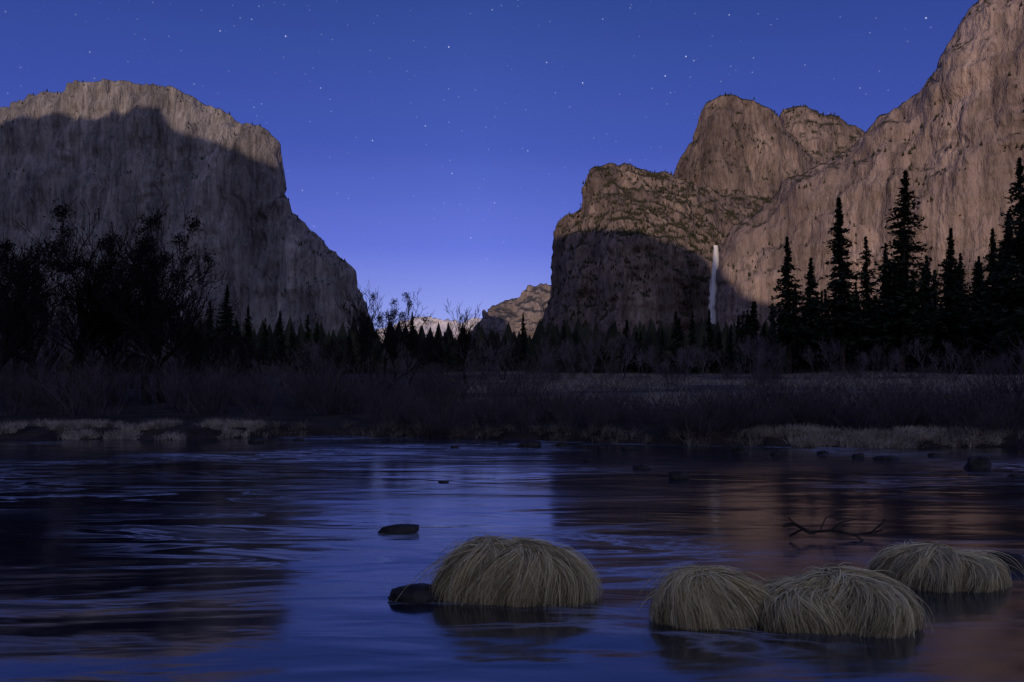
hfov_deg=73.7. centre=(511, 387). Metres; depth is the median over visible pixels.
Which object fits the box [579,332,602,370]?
bare tree
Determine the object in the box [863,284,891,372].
pine tree
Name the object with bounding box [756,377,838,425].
bare shrub
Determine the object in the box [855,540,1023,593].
grass tussock
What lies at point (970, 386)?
bare shrub
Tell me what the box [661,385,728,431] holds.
bare shrub
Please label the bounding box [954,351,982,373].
bare tree
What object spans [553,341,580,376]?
bare tree
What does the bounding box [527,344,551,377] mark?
bare tree
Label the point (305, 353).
bare tree
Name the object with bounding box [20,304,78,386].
bare tree
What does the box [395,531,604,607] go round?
grass tussock
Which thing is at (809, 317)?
pine tree
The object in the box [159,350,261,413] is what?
bare shrub
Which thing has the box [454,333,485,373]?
bare tree
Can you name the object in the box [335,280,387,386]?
bare tree
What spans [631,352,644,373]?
bare tree
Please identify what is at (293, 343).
pine tree
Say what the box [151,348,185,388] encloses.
bare tree
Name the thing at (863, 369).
bare shrub
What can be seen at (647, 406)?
bare shrub
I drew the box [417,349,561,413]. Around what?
bare shrub
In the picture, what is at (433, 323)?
mountain
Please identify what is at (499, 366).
bare tree
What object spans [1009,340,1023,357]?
bare tree
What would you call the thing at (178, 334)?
bare tree
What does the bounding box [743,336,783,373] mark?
bare tree
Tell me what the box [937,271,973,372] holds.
pine tree
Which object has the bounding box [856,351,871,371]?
bare tree
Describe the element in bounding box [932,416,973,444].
bare shrub
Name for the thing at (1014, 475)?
river rock
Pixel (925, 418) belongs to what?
bare shrub
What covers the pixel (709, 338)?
pine tree
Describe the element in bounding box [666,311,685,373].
pine tree
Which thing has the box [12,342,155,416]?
bare shrub
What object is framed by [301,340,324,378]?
bare tree
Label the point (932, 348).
pine tree
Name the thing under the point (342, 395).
bare shrub
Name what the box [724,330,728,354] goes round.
pine tree
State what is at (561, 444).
river rock
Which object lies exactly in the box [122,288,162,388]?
bare tree
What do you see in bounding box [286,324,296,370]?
pine tree
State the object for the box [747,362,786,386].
bare shrub
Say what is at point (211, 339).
pine tree
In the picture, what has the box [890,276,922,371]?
pine tree
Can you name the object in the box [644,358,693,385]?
bare shrub
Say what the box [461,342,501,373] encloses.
bare tree
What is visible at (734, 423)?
bare shrub
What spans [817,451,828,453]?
river rock
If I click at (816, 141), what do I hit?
mountain
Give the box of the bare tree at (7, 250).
[0,217,87,405]
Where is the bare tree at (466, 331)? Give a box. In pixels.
[445,298,481,381]
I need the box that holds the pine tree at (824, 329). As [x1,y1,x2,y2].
[808,291,845,372]
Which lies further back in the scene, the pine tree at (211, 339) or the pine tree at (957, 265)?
the pine tree at (957, 265)
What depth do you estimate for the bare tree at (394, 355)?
79.88 m
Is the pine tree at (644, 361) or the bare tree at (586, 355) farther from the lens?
the pine tree at (644, 361)
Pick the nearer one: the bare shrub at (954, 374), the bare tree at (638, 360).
the bare shrub at (954, 374)
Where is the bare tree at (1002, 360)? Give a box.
[996,350,1013,375]
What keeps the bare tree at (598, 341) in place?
on the ground at (136, 411)
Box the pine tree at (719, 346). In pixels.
[708,331,728,373]
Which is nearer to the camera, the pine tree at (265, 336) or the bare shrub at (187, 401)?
the bare shrub at (187, 401)
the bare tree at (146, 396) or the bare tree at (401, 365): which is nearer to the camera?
the bare tree at (146, 396)
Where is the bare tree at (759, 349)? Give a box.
[749,335,777,372]
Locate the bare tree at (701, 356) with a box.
[690,347,717,376]
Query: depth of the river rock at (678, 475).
16.49 m
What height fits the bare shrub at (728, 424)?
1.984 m
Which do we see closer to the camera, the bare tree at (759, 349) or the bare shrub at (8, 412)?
the bare shrub at (8, 412)
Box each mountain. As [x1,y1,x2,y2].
[0,78,374,336]
[376,316,481,337]
[470,283,550,340]
[542,162,756,342]
[674,94,818,212]
[709,0,1023,333]
[779,105,864,163]
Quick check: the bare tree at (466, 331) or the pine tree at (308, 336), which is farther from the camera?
the pine tree at (308, 336)
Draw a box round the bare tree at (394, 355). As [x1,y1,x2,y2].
[367,286,431,379]
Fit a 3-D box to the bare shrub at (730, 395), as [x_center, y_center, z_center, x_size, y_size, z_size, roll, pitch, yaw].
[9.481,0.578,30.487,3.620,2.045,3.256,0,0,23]
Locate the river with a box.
[0,435,1023,681]
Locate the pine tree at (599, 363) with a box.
[594,340,605,373]
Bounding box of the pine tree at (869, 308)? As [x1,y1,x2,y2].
[846,236,886,372]
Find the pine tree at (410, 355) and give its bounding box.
[402,313,423,373]
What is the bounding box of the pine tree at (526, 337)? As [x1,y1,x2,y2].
[520,334,531,371]
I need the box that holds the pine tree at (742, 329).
[734,315,744,372]
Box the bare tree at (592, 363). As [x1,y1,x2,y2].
[586,354,604,378]
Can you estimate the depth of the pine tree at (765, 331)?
260.20 m
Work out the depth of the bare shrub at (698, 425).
26.21 m
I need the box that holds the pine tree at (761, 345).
[760,325,767,370]
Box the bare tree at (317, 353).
[295,340,334,370]
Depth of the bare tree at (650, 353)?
136.11 m
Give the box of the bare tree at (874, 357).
[856,343,882,374]
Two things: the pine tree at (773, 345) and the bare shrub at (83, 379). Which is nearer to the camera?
the bare shrub at (83, 379)
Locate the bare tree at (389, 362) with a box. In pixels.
[382,348,420,378]
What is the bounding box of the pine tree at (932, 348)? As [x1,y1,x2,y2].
[899,256,951,371]
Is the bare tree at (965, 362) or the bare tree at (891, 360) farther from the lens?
the bare tree at (965, 362)
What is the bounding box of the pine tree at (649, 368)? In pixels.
[648,357,651,372]
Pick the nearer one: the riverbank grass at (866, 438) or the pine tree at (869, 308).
the riverbank grass at (866, 438)
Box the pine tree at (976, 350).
[968,247,1014,373]
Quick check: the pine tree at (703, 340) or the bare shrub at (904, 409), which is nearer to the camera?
the bare shrub at (904, 409)
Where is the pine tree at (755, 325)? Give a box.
[735,301,777,373]
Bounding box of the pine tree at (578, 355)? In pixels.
[570,331,583,372]
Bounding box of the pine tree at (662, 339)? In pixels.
[655,329,668,362]
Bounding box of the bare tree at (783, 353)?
[770,346,797,373]
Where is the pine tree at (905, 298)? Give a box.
[864,170,952,371]
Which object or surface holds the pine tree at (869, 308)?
on the ground at (136, 411)
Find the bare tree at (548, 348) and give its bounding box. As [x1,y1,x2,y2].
[535,332,564,374]
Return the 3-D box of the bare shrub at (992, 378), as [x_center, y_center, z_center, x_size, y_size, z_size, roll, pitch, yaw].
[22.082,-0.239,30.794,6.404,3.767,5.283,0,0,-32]
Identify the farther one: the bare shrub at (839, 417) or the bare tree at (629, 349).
the bare tree at (629, 349)
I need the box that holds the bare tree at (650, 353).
[640,343,668,375]
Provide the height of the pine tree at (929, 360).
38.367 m
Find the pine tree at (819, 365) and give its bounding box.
[807,290,824,372]
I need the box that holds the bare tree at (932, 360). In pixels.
[919,352,948,379]
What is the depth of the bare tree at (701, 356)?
126.75 m
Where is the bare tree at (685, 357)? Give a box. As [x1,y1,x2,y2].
[669,347,698,377]
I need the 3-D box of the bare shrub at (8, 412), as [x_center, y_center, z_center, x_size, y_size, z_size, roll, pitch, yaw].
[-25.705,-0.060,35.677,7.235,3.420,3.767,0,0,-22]
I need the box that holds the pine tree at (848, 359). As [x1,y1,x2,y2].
[833,302,854,369]
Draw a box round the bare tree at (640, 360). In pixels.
[635,353,644,374]
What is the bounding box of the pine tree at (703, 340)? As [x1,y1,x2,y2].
[698,335,708,373]
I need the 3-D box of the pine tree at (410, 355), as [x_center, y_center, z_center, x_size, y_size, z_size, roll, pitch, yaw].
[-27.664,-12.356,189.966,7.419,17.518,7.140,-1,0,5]
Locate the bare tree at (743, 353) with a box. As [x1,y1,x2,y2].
[733,342,750,371]
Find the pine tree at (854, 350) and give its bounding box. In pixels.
[837,281,871,370]
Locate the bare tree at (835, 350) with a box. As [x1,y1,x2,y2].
[817,339,845,374]
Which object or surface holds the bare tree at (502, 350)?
on the ground at (136, 411)
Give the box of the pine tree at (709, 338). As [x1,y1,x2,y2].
[699,310,715,373]
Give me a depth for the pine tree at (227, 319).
149.59 m
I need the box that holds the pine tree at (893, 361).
[877,305,910,371]
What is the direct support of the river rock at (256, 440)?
in the river
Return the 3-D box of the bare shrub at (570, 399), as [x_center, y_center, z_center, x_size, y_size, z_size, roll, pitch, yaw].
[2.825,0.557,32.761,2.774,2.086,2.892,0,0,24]
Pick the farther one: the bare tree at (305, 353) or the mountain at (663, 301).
the mountain at (663, 301)
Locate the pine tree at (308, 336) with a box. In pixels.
[300,315,312,373]
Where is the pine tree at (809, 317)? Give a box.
[784,257,837,373]
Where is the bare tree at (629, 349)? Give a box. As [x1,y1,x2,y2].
[615,328,646,380]
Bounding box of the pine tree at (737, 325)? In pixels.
[733,315,740,372]
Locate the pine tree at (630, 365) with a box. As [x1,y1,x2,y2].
[617,319,637,370]
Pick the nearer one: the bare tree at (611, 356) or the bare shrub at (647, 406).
the bare shrub at (647, 406)
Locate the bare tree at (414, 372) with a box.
[382,321,437,382]
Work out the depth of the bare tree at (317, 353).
99.06 m
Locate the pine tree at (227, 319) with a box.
[206,285,244,368]
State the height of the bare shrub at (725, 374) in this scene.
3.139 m
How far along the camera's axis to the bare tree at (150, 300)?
45.69 m
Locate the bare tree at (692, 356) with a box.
[681,339,701,379]
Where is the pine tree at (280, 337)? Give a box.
[267,311,293,372]
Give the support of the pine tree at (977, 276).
on the ground at (136, 411)
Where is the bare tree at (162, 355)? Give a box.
[125,323,177,386]
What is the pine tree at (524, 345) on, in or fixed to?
on the ground at (136, 411)
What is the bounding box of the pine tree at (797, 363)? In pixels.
[786,319,806,373]
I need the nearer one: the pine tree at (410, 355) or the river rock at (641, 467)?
the river rock at (641, 467)
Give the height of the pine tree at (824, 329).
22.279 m
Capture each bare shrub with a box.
[0,355,93,416]
[0,362,70,405]
[0,364,118,413]
[1,364,83,413]
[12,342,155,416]
[26,348,136,405]
[33,375,108,414]
[46,359,136,403]
[62,354,142,403]
[85,353,178,400]
[122,355,221,408]
[144,340,263,412]
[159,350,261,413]
[170,362,239,403]
[175,353,239,398]
[197,365,249,401]
[205,365,264,404]
[209,357,282,405]
[273,342,397,414]
[281,352,384,413]
[285,363,346,401]
[375,350,494,411]
[400,362,476,407]
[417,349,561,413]
[467,362,520,397]
[492,352,563,397]
[504,370,605,421]
[522,380,577,418]
[526,376,599,423]
[537,362,567,380]
[538,387,597,419]
[541,379,599,420]
[562,364,580,379]
[586,364,654,413]
[601,378,663,421]
[602,358,625,374]
[602,367,614,378]
[623,388,697,420]
[633,370,652,382]
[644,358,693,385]
[652,391,740,443]
[654,387,701,425]
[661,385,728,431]
[665,389,731,434]
[684,386,758,435]
[690,379,765,421]
[694,380,764,431]
[697,386,745,429]
[704,376,773,424]
[710,362,736,382]
[710,374,793,421]
[718,357,749,379]
[734,344,876,420]
[742,358,790,382]
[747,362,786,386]
[751,363,776,384]
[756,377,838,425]
[759,382,809,416]
[766,370,866,427]
[771,378,850,419]
[799,376,881,424]
[813,372,933,433]
[816,368,840,381]
[817,359,845,373]
[826,359,857,376]
[835,362,948,422]
[837,373,928,429]
[845,371,945,419]
[850,361,872,377]
[864,372,947,421]
[871,359,892,371]
[897,373,1005,424]
[899,358,934,384]
[909,351,1007,423]
[912,406,938,426]
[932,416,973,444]
[940,364,964,382]
[942,338,1023,420]
[951,332,1023,422]
[961,355,1004,377]
[972,354,1004,374]
[991,381,1023,420]
[995,422,1023,447]
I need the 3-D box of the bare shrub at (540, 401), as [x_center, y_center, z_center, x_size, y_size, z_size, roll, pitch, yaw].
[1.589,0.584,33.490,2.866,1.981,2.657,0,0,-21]
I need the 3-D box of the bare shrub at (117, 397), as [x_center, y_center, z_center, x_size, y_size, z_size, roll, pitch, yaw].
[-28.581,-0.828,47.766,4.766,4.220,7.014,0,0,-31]
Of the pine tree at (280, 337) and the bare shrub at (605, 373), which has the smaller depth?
the bare shrub at (605, 373)
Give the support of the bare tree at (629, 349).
on the ground at (136, 411)
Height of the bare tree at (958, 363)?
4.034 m
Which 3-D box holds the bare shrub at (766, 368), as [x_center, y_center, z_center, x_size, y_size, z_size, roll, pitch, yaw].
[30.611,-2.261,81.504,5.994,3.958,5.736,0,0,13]
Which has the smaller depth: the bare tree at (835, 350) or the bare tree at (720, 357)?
the bare tree at (835, 350)
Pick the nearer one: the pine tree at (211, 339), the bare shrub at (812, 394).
the bare shrub at (812, 394)
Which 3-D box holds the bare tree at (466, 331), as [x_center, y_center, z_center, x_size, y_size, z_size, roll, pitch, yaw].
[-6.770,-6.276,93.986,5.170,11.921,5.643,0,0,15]
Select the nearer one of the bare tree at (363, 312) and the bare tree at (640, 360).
the bare tree at (363, 312)
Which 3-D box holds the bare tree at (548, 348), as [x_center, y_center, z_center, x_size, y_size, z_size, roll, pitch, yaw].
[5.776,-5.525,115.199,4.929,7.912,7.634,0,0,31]
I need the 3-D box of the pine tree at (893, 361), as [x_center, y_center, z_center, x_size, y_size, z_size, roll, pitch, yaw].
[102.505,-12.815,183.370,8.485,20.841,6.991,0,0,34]
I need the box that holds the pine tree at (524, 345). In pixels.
[516,312,530,371]
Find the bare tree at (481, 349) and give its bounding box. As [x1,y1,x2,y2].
[459,331,514,378]
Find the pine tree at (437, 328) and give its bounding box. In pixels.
[428,326,443,373]
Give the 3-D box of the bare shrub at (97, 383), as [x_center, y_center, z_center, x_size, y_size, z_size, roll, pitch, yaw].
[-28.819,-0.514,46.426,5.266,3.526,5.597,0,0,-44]
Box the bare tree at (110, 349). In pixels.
[50,237,142,400]
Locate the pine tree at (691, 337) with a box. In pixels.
[685,310,700,372]
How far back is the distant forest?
442.15 m
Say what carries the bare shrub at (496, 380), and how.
on the ground at (136, 411)
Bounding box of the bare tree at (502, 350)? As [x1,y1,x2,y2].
[494,340,521,372]
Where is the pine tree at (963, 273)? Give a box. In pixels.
[949,252,979,373]
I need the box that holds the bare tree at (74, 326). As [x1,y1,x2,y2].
[58,266,139,399]
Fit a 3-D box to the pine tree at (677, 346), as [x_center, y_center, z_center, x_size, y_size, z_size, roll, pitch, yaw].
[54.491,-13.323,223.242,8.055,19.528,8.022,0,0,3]
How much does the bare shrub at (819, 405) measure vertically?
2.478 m
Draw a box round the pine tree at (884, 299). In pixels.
[869,242,896,369]
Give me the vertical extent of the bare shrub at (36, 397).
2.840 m
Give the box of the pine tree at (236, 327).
[223,317,246,372]
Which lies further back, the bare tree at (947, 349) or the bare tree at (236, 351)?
the bare tree at (947, 349)
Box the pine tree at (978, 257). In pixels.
[966,255,987,374]
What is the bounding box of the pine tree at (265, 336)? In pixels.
[257,317,270,373]
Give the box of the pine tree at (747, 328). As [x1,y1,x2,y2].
[737,309,757,373]
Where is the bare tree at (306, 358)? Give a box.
[292,342,320,381]
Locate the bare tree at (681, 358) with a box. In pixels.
[671,346,697,379]
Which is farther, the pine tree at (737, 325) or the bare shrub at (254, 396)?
the pine tree at (737, 325)
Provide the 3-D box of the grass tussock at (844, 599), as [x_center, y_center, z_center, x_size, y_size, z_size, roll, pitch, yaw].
[3.037,1.957,6.478,2.054,0.546,1.168,0,0,0]
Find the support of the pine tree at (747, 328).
on the ground at (136, 411)
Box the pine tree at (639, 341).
[634,331,646,371]
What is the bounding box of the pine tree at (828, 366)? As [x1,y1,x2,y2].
[821,343,838,371]
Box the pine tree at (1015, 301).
[975,157,1023,374]
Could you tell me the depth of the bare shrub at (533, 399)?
32.69 m
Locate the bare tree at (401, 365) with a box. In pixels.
[392,350,416,385]
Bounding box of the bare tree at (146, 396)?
[42,198,222,403]
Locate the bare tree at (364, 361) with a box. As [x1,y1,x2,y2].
[339,331,379,381]
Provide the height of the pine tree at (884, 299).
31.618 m
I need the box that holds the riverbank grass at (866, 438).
[0,417,1023,448]
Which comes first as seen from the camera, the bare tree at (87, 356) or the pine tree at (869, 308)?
the bare tree at (87, 356)
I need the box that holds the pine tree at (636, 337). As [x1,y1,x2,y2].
[630,331,646,372]
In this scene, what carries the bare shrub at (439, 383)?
on the ground at (136, 411)
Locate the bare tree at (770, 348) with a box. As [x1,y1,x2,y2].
[745,331,799,373]
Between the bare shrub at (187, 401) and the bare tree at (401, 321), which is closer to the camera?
the bare shrub at (187, 401)
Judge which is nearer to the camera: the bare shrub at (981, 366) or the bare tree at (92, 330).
the bare tree at (92, 330)
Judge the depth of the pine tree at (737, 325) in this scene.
276.69 m
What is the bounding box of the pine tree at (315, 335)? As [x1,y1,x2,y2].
[307,323,321,370]
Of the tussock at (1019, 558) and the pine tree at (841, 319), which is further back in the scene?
the pine tree at (841, 319)
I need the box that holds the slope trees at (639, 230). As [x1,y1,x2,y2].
[1,0,1023,333]
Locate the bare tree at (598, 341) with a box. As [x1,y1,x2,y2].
[587,333,614,372]
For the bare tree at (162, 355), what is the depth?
70.58 m
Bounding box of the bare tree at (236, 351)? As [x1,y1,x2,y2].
[208,330,246,374]
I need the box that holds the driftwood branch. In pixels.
[783,512,885,540]
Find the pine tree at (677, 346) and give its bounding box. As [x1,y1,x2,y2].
[668,318,690,373]
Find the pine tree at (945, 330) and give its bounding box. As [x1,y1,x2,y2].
[922,227,979,372]
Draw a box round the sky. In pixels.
[0,0,977,329]
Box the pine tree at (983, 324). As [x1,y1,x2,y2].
[961,213,1018,373]
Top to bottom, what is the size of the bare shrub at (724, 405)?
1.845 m
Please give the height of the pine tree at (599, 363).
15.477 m
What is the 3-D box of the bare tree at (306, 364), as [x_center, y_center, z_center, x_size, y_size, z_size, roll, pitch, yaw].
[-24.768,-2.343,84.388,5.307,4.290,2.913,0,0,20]
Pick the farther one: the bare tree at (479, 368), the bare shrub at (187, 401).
the bare tree at (479, 368)
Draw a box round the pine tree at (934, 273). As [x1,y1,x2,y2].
[928,269,948,372]
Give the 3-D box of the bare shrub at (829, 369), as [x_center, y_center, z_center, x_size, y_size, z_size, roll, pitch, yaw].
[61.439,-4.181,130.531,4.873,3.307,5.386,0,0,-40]
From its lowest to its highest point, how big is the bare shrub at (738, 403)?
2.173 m
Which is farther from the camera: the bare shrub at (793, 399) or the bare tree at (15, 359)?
the bare tree at (15, 359)
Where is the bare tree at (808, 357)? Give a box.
[799,345,817,374]
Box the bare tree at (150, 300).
[74,184,238,402]
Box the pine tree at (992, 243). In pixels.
[967,228,1006,373]
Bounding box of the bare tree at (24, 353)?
[0,288,78,391]
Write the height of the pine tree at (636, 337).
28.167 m
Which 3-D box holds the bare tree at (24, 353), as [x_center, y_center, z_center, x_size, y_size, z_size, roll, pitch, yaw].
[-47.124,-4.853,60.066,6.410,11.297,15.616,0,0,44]
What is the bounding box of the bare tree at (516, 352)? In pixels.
[483,331,525,380]
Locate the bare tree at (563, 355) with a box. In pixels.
[552,338,571,373]
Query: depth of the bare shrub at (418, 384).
39.98 m
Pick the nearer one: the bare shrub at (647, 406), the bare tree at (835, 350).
the bare shrub at (647, 406)
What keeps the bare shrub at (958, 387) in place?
on the ground at (136, 411)
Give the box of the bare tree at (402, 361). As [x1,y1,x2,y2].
[376,341,418,386]
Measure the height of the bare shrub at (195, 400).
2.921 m
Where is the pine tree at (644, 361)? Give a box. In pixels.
[638,347,647,373]
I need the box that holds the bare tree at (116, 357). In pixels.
[79,328,154,380]
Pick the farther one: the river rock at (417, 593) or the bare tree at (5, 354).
the bare tree at (5, 354)
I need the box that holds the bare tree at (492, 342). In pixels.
[470,329,504,380]
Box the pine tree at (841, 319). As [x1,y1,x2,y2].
[809,196,874,372]
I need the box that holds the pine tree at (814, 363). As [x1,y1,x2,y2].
[808,345,821,372]
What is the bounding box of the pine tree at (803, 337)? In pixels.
[785,288,804,373]
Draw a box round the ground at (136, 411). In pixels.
[0,372,1023,447]
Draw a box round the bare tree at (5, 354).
[0,225,117,371]
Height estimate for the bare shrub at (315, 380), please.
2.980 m
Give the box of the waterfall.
[708,245,718,323]
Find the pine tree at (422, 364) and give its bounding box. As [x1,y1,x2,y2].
[419,334,431,372]
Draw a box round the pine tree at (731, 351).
[722,324,739,373]
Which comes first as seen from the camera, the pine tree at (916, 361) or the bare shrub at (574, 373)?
the bare shrub at (574, 373)
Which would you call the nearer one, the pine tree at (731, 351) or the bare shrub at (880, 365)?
the bare shrub at (880, 365)
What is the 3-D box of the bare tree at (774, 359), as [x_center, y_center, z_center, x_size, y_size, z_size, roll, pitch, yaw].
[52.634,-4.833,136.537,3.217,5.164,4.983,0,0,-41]
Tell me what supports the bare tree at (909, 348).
on the ground at (136, 411)
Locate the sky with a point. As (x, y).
(439, 148)
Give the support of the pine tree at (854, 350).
on the ground at (136, 411)
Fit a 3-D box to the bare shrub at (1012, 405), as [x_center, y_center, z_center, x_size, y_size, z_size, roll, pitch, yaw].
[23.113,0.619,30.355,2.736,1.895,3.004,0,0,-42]
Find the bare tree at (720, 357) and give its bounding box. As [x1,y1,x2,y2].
[714,350,728,373]
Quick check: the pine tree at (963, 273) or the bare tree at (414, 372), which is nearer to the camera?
the bare tree at (414, 372)
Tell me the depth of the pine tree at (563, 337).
368.01 m
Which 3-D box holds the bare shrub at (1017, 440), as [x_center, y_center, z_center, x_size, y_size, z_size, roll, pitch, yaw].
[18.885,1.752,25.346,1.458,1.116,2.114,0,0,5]
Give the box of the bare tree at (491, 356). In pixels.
[480,342,499,381]
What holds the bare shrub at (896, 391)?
on the ground at (136, 411)
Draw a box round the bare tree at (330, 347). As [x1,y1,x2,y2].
[312,338,363,381]
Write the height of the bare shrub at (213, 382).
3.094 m
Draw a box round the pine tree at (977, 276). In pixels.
[954,260,1006,373]
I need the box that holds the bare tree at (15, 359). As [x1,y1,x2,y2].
[0,232,44,401]
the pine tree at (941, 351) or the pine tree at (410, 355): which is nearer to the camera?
the pine tree at (410, 355)
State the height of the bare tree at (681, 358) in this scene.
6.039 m
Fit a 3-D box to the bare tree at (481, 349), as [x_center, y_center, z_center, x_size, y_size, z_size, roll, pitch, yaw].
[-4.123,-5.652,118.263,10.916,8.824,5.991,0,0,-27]
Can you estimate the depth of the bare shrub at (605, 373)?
112.46 m
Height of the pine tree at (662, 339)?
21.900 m
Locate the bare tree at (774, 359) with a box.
[764,351,781,373]
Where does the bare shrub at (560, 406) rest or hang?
on the ground at (136, 411)
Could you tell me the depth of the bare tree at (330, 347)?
88.77 m
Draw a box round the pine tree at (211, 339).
[199,301,219,373]
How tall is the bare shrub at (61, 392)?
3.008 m
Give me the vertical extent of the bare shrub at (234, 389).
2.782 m
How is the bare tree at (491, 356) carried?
on the ground at (136, 411)
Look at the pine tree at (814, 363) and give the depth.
171.74 m
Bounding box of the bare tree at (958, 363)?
[952,356,967,373]
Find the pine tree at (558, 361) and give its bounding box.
[555,349,563,372]
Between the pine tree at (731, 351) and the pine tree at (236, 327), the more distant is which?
the pine tree at (731, 351)
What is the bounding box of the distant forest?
[22,317,988,374]
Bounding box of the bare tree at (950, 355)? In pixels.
[930,340,966,373]
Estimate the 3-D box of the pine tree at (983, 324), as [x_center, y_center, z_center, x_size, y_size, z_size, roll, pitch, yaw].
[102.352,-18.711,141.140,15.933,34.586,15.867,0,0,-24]
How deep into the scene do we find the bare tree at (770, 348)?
163.46 m
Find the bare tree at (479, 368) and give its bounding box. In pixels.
[460,361,489,385]
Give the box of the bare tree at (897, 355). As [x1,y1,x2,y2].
[891,353,902,372]
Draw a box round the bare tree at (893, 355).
[881,346,907,371]
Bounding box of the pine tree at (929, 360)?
[916,267,935,368]
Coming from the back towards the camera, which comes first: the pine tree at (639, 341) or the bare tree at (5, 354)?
the pine tree at (639, 341)
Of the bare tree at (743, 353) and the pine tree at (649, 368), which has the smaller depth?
the bare tree at (743, 353)
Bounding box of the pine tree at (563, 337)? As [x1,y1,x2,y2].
[555,320,571,371]
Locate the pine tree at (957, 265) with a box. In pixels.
[944,264,968,373]
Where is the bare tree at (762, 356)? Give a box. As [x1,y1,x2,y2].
[754,346,771,375]
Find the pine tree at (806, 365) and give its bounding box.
[800,299,815,372]
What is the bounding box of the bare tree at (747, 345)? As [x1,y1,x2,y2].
[735,335,755,372]
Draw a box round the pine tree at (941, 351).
[936,273,953,373]
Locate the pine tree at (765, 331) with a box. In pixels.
[761,322,768,370]
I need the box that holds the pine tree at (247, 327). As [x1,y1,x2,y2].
[235,305,261,374]
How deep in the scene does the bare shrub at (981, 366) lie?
104.81 m
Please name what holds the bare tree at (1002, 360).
on the ground at (136, 411)
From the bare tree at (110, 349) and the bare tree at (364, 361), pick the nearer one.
the bare tree at (110, 349)
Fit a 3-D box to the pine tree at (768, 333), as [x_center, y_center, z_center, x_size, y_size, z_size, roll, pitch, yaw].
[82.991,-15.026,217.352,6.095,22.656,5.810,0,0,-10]
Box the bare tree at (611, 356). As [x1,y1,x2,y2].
[601,334,627,373]
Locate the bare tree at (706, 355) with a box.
[699,344,715,373]
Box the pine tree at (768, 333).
[765,307,781,370]
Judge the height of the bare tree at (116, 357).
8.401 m
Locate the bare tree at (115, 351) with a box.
[29,279,142,392]
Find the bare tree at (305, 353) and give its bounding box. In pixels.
[287,343,315,377]
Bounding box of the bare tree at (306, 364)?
[293,353,326,383]
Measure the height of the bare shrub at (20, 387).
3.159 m
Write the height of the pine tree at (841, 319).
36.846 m
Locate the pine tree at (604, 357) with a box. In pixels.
[601,350,605,373]
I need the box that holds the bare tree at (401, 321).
[335,307,449,388]
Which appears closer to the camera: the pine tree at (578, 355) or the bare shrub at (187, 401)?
the bare shrub at (187, 401)
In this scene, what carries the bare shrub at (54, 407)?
on the ground at (136, 411)
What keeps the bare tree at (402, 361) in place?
on the ground at (136, 411)
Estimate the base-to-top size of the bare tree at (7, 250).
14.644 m
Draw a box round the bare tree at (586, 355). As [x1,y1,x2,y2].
[578,344,597,370]
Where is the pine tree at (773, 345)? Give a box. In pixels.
[768,318,780,370]
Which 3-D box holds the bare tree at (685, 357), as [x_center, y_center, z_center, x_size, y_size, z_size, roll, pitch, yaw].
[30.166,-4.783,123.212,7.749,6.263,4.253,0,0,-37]
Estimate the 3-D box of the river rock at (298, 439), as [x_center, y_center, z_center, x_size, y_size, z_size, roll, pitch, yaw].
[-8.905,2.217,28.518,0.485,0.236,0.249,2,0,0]
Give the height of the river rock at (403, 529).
0.285 m
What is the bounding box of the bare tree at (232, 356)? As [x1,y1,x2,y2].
[225,346,245,370]
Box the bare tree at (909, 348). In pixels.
[902,337,932,373]
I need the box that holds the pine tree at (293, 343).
[286,329,297,374]
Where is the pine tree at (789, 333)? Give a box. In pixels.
[761,236,816,373]
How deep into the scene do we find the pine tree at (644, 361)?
322.04 m
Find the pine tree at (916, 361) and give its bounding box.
[905,353,924,371]
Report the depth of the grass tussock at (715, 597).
6.29 m
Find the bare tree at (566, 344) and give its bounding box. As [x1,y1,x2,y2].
[553,337,580,377]
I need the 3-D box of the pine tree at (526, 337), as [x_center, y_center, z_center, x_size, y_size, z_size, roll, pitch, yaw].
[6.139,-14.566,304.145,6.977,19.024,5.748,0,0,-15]
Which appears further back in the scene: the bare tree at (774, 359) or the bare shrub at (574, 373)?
the bare tree at (774, 359)
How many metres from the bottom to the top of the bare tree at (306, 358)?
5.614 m
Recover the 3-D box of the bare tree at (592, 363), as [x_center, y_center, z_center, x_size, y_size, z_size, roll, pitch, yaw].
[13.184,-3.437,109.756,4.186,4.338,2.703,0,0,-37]
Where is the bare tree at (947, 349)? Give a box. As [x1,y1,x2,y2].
[934,339,970,373]
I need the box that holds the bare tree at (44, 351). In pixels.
[0,333,51,388]
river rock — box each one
[248,438,263,442]
[293,438,304,440]
[378,524,418,533]
[388,583,448,603]
[516,440,540,447]
[556,442,566,446]
[633,464,650,469]
[668,471,689,478]
[731,445,748,453]
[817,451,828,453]
[851,453,863,456]
[873,455,899,459]
[928,452,940,455]
[963,456,991,469]
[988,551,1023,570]
[1007,474,1022,476]
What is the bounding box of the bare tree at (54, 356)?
[22,300,79,386]
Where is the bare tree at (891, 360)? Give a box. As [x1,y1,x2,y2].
[885,352,907,372]
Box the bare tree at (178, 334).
[133,264,208,398]
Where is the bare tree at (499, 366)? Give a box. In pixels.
[494,358,504,380]
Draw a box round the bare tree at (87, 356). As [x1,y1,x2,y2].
[66,337,106,371]
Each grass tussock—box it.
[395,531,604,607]
[631,563,795,633]
[752,562,936,638]
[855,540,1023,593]
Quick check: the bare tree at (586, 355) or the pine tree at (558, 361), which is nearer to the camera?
the bare tree at (586, 355)
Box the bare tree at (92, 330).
[35,189,188,402]

